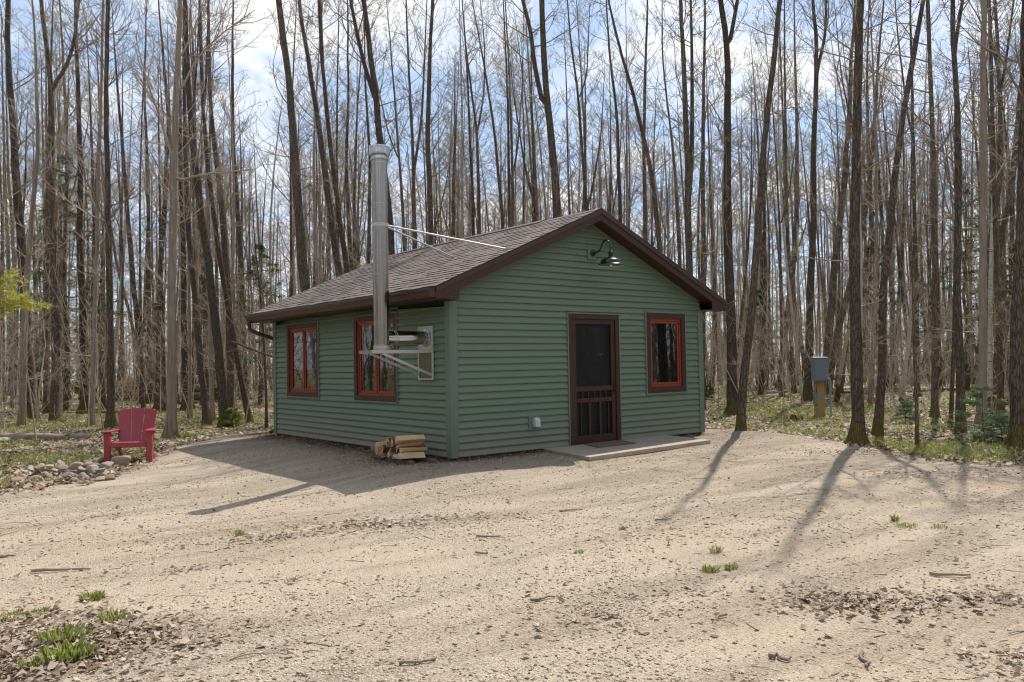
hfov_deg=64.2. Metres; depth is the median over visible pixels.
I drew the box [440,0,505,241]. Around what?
bare tree
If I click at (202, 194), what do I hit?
bare tree
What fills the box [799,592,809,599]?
stick
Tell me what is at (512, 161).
bare tree
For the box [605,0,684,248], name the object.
bare tree
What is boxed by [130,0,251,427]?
bare tree
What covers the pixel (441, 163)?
bare tree
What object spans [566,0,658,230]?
bare tree
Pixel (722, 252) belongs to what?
bare tree
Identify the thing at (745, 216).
bare tree
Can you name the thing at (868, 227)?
bare tree
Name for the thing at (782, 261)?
bare tree
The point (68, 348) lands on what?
evergreen tree
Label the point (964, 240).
bare tree
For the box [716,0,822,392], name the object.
bare tree
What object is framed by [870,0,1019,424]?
bare tree
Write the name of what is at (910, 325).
birch tree
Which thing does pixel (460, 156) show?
birch tree
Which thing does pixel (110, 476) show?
rock
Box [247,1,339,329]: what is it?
bare tree
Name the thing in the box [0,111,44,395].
bare tree
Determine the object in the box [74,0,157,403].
bare tree
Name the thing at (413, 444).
firewood log
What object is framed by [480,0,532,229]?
bare tree
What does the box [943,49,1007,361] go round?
bare tree
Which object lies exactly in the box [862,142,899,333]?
bare tree
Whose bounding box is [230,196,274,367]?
bare tree
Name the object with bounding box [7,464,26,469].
rock
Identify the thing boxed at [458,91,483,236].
bare tree
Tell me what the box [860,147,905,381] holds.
bare tree
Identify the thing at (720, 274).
birch tree
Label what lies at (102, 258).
bare tree
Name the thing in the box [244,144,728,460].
cabin
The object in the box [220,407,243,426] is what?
shrub
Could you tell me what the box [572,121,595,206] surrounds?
bare tree
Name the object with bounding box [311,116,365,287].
bare tree
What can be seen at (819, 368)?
utility post
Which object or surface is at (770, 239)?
birch tree
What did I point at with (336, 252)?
bare tree
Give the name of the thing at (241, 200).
bare tree
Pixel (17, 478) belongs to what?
rock
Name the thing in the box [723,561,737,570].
grass tuft
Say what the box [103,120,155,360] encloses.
bare tree
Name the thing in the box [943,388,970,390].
fallen log
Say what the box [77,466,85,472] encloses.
rock
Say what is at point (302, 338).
window
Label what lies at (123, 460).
rock
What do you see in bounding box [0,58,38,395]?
bare tree
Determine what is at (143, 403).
bare tree
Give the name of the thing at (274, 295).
evergreen tree
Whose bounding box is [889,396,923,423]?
fir seedling
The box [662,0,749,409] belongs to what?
bare tree
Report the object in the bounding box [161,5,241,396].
bare tree
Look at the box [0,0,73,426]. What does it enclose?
bare tree
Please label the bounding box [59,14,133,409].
bare tree
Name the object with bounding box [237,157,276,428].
bare tree
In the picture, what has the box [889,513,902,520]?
grass tuft
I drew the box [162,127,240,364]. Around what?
bare tree
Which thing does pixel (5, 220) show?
bare tree
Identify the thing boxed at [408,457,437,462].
pole
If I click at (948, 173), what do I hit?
bare tree
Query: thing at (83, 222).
bare tree
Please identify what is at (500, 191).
bare tree
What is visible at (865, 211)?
bare tree
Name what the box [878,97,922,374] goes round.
bare tree
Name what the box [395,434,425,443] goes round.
firewood log
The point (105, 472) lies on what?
rock
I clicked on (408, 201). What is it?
bare tree
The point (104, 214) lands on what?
bare tree
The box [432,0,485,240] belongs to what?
birch tree
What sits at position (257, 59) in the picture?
sky
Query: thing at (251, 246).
bare tree
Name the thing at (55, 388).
bare tree
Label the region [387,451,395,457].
firewood log
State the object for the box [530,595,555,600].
stick
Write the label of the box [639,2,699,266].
bare tree
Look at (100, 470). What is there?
rock
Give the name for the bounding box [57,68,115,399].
bare tree
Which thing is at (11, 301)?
evergreen tree
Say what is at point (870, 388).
bare tree
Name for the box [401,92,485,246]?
bare tree
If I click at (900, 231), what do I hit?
bare tree
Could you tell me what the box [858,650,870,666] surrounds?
stick
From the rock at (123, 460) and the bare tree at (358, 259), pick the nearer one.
the rock at (123, 460)
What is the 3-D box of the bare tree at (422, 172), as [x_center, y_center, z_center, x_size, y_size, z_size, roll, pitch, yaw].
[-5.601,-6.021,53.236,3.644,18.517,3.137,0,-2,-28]
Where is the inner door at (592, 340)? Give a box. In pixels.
[575,324,611,435]
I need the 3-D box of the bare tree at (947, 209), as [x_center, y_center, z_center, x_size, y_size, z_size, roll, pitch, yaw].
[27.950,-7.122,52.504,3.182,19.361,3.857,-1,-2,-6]
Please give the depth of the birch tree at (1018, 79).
37.17 m
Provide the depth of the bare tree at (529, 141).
36.04 m
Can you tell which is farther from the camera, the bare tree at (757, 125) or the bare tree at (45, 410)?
the bare tree at (757, 125)
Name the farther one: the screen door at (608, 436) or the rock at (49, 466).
the screen door at (608, 436)
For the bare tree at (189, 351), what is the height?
13.158 m
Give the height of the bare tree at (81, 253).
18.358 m
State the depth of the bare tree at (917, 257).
50.39 m
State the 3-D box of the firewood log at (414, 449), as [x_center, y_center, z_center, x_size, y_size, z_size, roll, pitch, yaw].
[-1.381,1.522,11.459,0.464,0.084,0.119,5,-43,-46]
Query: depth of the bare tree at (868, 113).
37.22 m
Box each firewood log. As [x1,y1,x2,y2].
[374,447,381,453]
[375,441,385,447]
[378,451,386,457]
[381,445,389,452]
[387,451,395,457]
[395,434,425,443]
[395,441,422,448]
[396,444,426,453]
[396,452,425,458]
[399,447,427,452]
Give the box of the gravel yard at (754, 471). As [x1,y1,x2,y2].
[0,429,1023,681]
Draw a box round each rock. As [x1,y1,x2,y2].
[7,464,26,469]
[10,476,26,482]
[27,475,43,480]
[33,463,44,470]
[39,471,52,476]
[45,464,53,468]
[56,460,64,464]
[56,464,67,470]
[61,472,75,476]
[68,462,82,469]
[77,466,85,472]
[77,472,90,478]
[82,461,93,467]
[86,464,98,473]
[94,476,104,480]
[95,468,105,472]
[98,454,111,462]
[98,461,113,468]
[100,470,109,475]
[105,473,115,479]
[110,455,130,465]
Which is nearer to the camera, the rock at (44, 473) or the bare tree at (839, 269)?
the rock at (44, 473)
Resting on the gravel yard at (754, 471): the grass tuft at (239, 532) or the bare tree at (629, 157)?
the grass tuft at (239, 532)
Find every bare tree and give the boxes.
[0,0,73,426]
[0,0,80,418]
[0,0,96,413]
[0,0,158,421]
[0,8,32,395]
[0,23,43,406]
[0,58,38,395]
[0,72,31,376]
[0,99,50,404]
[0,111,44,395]
[0,128,18,401]
[0,138,13,249]
[0,145,14,254]
[0,159,47,298]
[4,121,42,398]
[7,35,96,364]
[7,57,74,374]
[8,122,62,398]
[25,0,134,426]
[26,28,94,400]
[28,98,86,397]
[29,0,181,428]
[33,31,129,352]
[36,142,116,336]
[37,1,104,396]
[39,0,121,410]
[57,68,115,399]
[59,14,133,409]
[62,165,85,321]
[70,9,131,402]
[72,65,126,368]
[73,101,142,395]
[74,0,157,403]
[83,155,125,394]
[83,160,123,363]
[88,58,144,380]
[88,96,144,377]
[99,0,177,407]
[101,0,178,403]
[101,0,277,438]
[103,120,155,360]
[113,0,213,410]
[123,12,211,404]
[126,0,249,425]
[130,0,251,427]
[132,0,240,408]
[135,127,177,367]
[137,0,285,422]
[137,48,186,410]
[150,105,203,339]
[151,0,224,412]
[153,74,237,349]
[155,7,223,418]
[160,2,269,418]
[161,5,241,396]
[162,0,237,404]
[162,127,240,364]
[167,0,227,420]
[177,166,222,364]
[196,29,239,400]
[197,0,262,399]
[198,130,248,345]
[199,141,266,396]
[203,25,274,388]
[211,131,253,375]
[213,99,271,362]
[213,109,261,323]
[225,171,273,378]
[227,157,267,389]
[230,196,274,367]
[237,0,343,297]
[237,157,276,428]
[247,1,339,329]
[247,212,269,404]
[265,0,371,257]
[265,93,317,299]
[270,0,371,276]
[275,3,357,285]
[278,0,371,273]
[283,151,317,286]
[284,126,326,290]
[285,102,366,278]
[293,61,345,283]
[296,124,325,287]
[301,0,436,254]
[305,0,374,271]
[307,185,328,283]
[311,11,390,269]
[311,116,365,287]
[314,108,355,282]
[324,4,403,266]
[324,104,371,278]
[339,108,385,265]
[340,130,391,267]
[341,0,425,250]
[377,0,457,249]
[386,0,480,244]
[396,148,422,251]
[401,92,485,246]
[401,156,459,247]
[409,108,437,247]
[412,0,516,234]
[414,62,466,242]
[414,86,466,242]
[421,26,491,246]
[421,45,480,244]
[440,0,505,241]
[454,0,546,237]
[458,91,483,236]
[464,0,612,226]
[475,180,507,232]
[476,107,522,225]
[477,0,579,226]
[479,9,556,221]
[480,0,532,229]
[487,6,550,224]
[492,8,548,225]
[498,130,549,224]
[501,30,540,223]
[510,1,551,220]
[513,51,565,220]
[528,154,567,219]
[537,0,615,215]
[539,0,611,212]
[544,19,591,218]
[562,47,638,211]
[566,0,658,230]
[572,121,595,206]
[574,130,606,211]
[575,151,613,216]
[577,130,632,212]
[581,0,709,261]
[587,62,647,216]
[591,111,622,212]
[593,56,656,235]
[599,0,657,237]
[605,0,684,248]
[608,118,648,229]
[630,140,681,253]
[636,113,694,268]
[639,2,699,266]
[640,0,742,275]
[641,102,684,258]
[659,126,694,265]
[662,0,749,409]
[677,0,773,414]
[692,44,738,394]
[695,36,761,377]
[706,76,790,357]
[706,122,742,359]
[710,187,737,356]
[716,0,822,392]
[719,0,819,430]
[724,141,770,378]
[731,36,819,388]
[735,65,792,394]
[744,70,790,390]
[750,103,821,368]
[751,119,801,381]
[752,60,842,396]
[766,0,864,400]
[767,0,849,387]
[770,0,949,445]
[773,120,837,385]
[795,0,878,390]
[802,0,969,436]
[807,0,890,392]
[808,0,907,389]
[809,86,862,366]
[816,0,918,390]
[817,65,869,386]
[817,138,848,367]
[820,132,851,379]
[826,0,1012,418]
[826,104,892,334]
[828,133,888,323]
[832,60,891,361]
[833,77,910,342]
[838,0,920,402]
[851,0,962,396]
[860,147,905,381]
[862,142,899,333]
[864,108,926,382]
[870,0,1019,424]
[870,87,947,383]
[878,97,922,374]
[880,57,945,445]
[884,108,909,309]
[887,106,941,381]
[890,0,995,433]
[896,0,977,391]
[904,147,947,358]
[905,136,949,382]
[912,0,1019,412]
[912,164,949,367]
[915,73,951,371]
[916,81,972,378]
[920,83,978,373]
[927,127,978,381]
[931,65,978,429]
[933,0,1023,450]
[937,0,1015,354]
[938,0,1021,356]
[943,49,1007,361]
[948,28,1010,345]
[949,15,1017,377]
[963,0,1020,394]
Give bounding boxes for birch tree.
[327,98,366,266]
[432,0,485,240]
[433,76,488,241]
[457,21,543,227]
[623,85,673,235]
[664,94,700,273]
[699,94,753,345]
[706,173,725,379]
[744,0,817,394]
[766,169,778,378]
[832,67,886,381]
[894,15,944,393]
[958,0,1017,397]
[962,33,1011,336]
[992,93,1018,147]
[994,0,1020,283]
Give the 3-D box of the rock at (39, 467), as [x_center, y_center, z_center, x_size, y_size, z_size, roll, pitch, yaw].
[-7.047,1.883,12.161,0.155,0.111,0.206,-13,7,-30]
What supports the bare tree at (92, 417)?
on the ground at (715, 419)
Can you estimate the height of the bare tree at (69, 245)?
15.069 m
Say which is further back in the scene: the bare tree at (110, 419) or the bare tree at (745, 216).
the bare tree at (745, 216)
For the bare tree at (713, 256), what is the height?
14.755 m
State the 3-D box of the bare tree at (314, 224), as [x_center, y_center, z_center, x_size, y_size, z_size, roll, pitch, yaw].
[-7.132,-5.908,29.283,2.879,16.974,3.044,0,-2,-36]
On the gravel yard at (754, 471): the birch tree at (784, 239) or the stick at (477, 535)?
the stick at (477, 535)
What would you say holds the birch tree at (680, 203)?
on the ground at (715, 419)
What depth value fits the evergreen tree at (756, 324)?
41.80 m
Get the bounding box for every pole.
[374,455,414,464]
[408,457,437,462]
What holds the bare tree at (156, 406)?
on the ground at (715, 419)
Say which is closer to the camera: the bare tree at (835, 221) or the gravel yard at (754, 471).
the gravel yard at (754, 471)
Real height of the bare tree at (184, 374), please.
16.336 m
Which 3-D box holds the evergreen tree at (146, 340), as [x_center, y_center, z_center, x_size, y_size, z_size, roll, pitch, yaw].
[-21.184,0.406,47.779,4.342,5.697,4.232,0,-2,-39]
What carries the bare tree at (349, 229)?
on the ground at (715, 419)
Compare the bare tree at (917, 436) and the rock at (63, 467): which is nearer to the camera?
the rock at (63, 467)
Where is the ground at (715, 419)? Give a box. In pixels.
[0,360,1023,490]
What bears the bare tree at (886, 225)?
on the ground at (715, 419)
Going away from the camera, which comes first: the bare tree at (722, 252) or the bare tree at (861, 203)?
the bare tree at (722, 252)
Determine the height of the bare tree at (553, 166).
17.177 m
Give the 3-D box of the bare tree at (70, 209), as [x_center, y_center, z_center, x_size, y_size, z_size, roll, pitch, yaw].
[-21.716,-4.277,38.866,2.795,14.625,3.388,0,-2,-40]
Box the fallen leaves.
[0,428,1023,681]
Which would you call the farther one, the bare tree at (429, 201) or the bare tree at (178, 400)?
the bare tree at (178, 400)
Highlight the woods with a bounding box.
[0,1,1019,398]
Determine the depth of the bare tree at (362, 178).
47.59 m
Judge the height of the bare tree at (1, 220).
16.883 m
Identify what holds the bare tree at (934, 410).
on the ground at (715, 419)
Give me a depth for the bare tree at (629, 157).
40.28 m
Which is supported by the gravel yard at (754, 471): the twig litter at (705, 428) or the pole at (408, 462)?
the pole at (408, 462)
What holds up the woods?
on the ground at (715, 419)
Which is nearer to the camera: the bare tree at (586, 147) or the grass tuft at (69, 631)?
the grass tuft at (69, 631)
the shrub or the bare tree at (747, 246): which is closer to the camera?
the shrub
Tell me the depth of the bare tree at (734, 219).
29.52 m
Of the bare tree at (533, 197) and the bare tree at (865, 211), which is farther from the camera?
the bare tree at (865, 211)
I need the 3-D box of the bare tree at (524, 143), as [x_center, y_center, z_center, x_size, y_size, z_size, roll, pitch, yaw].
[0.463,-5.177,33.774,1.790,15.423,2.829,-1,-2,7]
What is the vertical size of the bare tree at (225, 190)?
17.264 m
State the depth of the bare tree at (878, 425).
15.80 m
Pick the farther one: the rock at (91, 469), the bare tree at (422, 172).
the bare tree at (422, 172)
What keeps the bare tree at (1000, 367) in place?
on the ground at (715, 419)
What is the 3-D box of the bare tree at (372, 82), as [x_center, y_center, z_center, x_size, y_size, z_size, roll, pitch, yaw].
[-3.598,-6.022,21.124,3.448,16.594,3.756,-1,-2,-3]
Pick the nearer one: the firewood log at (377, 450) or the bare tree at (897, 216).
the firewood log at (377, 450)
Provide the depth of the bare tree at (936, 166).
56.04 m
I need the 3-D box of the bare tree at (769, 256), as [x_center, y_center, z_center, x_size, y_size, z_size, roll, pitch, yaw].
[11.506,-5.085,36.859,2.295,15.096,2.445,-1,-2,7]
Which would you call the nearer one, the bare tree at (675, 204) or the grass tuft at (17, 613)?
the grass tuft at (17, 613)
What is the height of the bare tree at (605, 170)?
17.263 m
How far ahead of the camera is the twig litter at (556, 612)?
5.20 m
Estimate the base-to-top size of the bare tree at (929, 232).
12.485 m
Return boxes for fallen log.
[0,429,90,440]
[0,437,11,440]
[76,407,164,413]
[231,341,272,357]
[790,414,802,420]
[834,314,849,396]
[865,427,871,432]
[885,390,927,392]
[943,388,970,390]
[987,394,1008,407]
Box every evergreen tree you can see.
[0,155,128,411]
[0,267,56,318]
[1,233,79,400]
[62,271,125,391]
[120,301,166,383]
[194,243,284,403]
[719,290,801,386]
[835,236,927,381]
[898,278,947,373]
[924,177,1009,387]
[970,246,1014,380]
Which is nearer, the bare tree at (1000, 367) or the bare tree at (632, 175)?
the bare tree at (1000, 367)
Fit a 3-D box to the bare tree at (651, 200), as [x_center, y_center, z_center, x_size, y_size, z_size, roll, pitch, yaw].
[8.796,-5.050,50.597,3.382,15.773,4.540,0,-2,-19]
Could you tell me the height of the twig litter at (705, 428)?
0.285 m
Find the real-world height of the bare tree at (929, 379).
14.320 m
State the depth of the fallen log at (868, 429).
16.31 m
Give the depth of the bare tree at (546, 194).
52.78 m
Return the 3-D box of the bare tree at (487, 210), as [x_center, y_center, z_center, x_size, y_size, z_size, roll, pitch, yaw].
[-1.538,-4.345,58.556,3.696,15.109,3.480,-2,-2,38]
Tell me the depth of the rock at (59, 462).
12.69 m
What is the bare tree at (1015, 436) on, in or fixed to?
on the ground at (715, 419)
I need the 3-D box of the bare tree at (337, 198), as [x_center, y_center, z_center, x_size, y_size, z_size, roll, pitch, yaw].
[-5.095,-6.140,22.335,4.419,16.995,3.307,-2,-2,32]
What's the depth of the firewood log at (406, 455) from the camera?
11.35 m
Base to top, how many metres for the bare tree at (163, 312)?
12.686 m
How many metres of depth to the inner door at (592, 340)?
13.41 m
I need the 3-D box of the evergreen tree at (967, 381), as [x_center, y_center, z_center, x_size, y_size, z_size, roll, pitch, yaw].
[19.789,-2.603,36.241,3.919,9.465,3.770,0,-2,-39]
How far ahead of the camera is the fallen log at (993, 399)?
23.57 m
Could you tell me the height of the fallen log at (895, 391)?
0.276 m
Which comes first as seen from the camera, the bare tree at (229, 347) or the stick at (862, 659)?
the stick at (862, 659)
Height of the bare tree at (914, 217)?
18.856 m
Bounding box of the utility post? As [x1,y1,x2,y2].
[811,357,831,416]
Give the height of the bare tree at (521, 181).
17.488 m
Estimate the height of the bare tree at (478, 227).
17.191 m
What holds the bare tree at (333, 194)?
on the ground at (715, 419)
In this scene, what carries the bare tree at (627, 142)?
on the ground at (715, 419)
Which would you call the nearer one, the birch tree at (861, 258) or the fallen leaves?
the fallen leaves
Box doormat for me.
[585,440,634,447]
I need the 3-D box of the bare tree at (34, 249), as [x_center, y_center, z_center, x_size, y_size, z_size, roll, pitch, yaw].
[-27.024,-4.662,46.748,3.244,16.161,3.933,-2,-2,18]
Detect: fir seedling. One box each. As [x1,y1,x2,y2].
[705,384,722,402]
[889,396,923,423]
[928,385,1009,440]
[958,414,1009,441]
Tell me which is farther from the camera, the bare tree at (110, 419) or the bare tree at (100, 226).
the bare tree at (100, 226)
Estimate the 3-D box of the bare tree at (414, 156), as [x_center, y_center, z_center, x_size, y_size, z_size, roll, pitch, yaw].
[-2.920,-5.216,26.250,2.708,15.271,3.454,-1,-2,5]
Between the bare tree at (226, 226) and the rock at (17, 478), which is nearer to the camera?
the rock at (17, 478)
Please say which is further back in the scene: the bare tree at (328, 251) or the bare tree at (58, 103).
the bare tree at (328, 251)
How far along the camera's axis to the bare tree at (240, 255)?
38.20 m
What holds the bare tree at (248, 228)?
on the ground at (715, 419)
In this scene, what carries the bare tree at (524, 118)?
on the ground at (715, 419)
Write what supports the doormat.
on the door step
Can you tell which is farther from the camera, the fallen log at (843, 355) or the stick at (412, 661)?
the fallen log at (843, 355)
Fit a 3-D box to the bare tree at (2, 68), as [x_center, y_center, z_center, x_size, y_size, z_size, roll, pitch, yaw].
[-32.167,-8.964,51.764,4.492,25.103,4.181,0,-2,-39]
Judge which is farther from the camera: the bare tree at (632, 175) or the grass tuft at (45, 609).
the bare tree at (632, 175)
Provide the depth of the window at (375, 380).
13.41 m
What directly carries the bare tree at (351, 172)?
on the ground at (715, 419)
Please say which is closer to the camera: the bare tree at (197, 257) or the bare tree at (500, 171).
the bare tree at (197, 257)
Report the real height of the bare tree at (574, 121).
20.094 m
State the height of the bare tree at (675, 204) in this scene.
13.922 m
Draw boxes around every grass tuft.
[0,608,35,621]
[14,654,49,671]
[30,621,94,644]
[33,605,55,613]
[34,633,99,664]
[77,590,107,601]
[97,607,134,623]
[180,433,195,438]
[230,528,246,536]
[701,563,720,572]
[707,544,723,552]
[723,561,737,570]
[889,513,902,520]
[896,522,917,528]
[931,523,947,528]
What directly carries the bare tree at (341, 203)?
on the ground at (715, 419)
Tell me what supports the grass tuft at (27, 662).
on the gravel yard at (754, 471)
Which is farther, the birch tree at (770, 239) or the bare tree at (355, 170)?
the birch tree at (770, 239)
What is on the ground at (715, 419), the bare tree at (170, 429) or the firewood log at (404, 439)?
the bare tree at (170, 429)
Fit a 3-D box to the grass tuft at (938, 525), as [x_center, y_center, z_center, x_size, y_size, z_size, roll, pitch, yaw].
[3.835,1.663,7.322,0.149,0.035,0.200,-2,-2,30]
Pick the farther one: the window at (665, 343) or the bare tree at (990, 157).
the bare tree at (990, 157)
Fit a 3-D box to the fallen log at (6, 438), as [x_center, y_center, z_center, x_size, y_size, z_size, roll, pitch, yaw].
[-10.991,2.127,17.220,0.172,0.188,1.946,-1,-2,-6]
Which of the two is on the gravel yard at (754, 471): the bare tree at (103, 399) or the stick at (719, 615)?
the stick at (719, 615)
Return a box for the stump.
[834,383,840,402]
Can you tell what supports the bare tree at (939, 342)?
on the ground at (715, 419)
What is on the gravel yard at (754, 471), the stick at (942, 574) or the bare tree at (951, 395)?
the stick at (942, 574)
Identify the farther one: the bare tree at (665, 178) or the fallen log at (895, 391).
the bare tree at (665, 178)
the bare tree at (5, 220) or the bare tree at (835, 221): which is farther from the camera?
the bare tree at (835, 221)
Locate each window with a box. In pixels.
[286,320,320,398]
[353,311,399,403]
[644,311,687,394]
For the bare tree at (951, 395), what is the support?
on the ground at (715, 419)
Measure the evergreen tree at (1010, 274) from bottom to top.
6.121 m
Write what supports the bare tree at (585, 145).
on the ground at (715, 419)
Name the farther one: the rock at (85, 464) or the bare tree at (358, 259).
the bare tree at (358, 259)
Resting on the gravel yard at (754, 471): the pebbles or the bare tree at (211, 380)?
the pebbles
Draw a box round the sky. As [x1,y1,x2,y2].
[0,0,1021,373]
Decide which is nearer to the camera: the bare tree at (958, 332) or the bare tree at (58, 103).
the bare tree at (958, 332)
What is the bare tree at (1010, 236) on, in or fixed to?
on the ground at (715, 419)
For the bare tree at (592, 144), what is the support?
on the ground at (715, 419)
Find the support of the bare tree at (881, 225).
on the ground at (715, 419)
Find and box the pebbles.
[0,429,1023,681]
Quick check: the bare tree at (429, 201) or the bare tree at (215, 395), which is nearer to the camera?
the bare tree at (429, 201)
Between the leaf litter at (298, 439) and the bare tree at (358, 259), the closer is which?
the leaf litter at (298, 439)
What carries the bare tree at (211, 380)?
on the ground at (715, 419)
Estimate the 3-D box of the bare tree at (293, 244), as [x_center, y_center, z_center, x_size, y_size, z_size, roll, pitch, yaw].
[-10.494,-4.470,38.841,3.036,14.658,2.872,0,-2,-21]
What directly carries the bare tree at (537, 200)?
on the ground at (715, 419)
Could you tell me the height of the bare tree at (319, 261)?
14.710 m
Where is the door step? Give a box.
[543,435,709,460]
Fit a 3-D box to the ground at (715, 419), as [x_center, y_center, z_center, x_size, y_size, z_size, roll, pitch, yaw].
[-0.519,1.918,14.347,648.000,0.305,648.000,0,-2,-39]
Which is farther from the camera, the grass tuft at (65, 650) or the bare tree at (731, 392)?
the bare tree at (731, 392)
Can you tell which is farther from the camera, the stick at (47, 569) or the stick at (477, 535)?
the stick at (477, 535)
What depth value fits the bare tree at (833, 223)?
48.62 m
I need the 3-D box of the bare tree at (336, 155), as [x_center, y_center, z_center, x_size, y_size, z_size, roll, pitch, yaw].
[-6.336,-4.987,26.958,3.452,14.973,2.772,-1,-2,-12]
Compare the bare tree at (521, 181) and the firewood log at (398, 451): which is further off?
the bare tree at (521, 181)
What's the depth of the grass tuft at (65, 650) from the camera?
4.29 m
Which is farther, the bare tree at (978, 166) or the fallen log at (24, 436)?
the bare tree at (978, 166)
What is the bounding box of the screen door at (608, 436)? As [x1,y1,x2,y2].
[572,319,616,443]
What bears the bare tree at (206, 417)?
on the ground at (715, 419)
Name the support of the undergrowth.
on the ground at (715, 419)
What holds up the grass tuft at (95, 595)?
on the gravel yard at (754, 471)
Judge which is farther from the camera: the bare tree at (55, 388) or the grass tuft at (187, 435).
the bare tree at (55, 388)
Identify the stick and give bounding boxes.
[0,554,15,557]
[31,568,90,571]
[399,657,436,664]
[476,534,500,536]
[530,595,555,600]
[712,613,727,621]
[768,652,791,660]
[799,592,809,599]
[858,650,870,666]
[929,571,970,575]
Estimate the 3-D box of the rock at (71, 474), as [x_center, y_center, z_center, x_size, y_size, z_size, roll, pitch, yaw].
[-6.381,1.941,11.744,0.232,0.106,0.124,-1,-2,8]
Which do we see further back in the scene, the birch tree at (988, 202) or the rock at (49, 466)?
the birch tree at (988, 202)
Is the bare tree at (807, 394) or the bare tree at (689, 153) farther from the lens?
the bare tree at (807, 394)
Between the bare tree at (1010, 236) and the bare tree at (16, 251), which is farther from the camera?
the bare tree at (16, 251)
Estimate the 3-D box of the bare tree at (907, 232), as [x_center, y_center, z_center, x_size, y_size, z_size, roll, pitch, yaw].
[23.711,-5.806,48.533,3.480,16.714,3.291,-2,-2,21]
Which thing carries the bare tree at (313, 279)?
on the ground at (715, 419)
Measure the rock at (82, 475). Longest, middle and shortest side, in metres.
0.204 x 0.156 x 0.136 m
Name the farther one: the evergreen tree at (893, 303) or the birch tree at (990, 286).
the evergreen tree at (893, 303)
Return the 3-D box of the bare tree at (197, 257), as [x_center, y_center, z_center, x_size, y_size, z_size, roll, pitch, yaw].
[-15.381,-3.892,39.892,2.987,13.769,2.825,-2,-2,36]
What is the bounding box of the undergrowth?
[0,184,1013,439]
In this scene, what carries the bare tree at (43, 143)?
on the ground at (715, 419)
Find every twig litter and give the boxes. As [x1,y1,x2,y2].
[0,391,1019,487]
[0,434,1023,681]
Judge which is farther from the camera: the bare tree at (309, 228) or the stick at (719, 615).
the bare tree at (309, 228)
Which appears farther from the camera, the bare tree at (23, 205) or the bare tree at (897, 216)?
the bare tree at (897, 216)
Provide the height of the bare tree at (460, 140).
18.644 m
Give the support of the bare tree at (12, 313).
on the ground at (715, 419)
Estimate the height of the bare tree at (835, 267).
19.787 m
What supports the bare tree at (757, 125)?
on the ground at (715, 419)
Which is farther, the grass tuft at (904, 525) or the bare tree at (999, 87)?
the bare tree at (999, 87)
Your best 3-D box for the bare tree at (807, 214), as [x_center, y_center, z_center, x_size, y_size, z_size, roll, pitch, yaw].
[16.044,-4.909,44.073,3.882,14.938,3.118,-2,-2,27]
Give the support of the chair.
on the ground at (715, 419)
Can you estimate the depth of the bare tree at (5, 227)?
36.22 m
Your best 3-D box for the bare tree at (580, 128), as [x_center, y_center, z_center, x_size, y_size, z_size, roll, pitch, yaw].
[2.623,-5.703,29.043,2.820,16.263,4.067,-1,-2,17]
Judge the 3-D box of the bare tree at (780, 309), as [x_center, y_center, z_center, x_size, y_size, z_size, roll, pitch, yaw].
[10.621,-4.319,30.838,3.552,13.108,2.852,-2,-2,40]
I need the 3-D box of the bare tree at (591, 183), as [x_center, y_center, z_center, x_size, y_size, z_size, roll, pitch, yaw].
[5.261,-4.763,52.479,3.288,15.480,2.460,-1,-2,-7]
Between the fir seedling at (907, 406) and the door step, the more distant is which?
the fir seedling at (907, 406)
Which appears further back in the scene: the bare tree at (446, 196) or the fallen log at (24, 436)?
the bare tree at (446, 196)
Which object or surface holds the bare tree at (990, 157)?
on the ground at (715, 419)
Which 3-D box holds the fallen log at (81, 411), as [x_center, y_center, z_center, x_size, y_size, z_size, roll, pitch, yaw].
[-13.382,2.365,28.177,3.118,0.323,0.309,-1,-2,-4]
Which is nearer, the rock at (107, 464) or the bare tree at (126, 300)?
the rock at (107, 464)
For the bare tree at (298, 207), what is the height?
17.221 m
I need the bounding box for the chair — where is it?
[101,408,156,461]
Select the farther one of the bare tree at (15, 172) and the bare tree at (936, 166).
the bare tree at (936, 166)
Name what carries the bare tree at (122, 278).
on the ground at (715, 419)
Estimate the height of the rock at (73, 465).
0.114 m
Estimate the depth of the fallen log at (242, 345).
20.03 m
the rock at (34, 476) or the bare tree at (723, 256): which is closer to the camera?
the rock at (34, 476)
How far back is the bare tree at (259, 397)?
33.54 m
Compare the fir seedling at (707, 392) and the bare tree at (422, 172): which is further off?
the bare tree at (422, 172)
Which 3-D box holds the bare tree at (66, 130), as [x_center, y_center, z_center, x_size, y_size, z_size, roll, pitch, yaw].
[-18.811,-4.954,33.743,3.474,15.781,2.790,-2,-2,21]
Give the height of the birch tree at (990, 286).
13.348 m
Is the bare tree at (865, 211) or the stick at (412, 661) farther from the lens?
the bare tree at (865, 211)
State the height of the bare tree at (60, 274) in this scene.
16.895 m
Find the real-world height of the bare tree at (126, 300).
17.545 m
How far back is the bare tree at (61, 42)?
46.23 m
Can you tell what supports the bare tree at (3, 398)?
on the ground at (715, 419)
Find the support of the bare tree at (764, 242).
on the ground at (715, 419)
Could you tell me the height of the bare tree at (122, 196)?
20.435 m
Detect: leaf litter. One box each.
[239,433,713,468]
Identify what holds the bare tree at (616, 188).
on the ground at (715, 419)
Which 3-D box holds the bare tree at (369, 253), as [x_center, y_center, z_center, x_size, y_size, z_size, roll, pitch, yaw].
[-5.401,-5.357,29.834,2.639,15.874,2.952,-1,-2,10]
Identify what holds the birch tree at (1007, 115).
on the ground at (715, 419)
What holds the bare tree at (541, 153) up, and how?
on the ground at (715, 419)

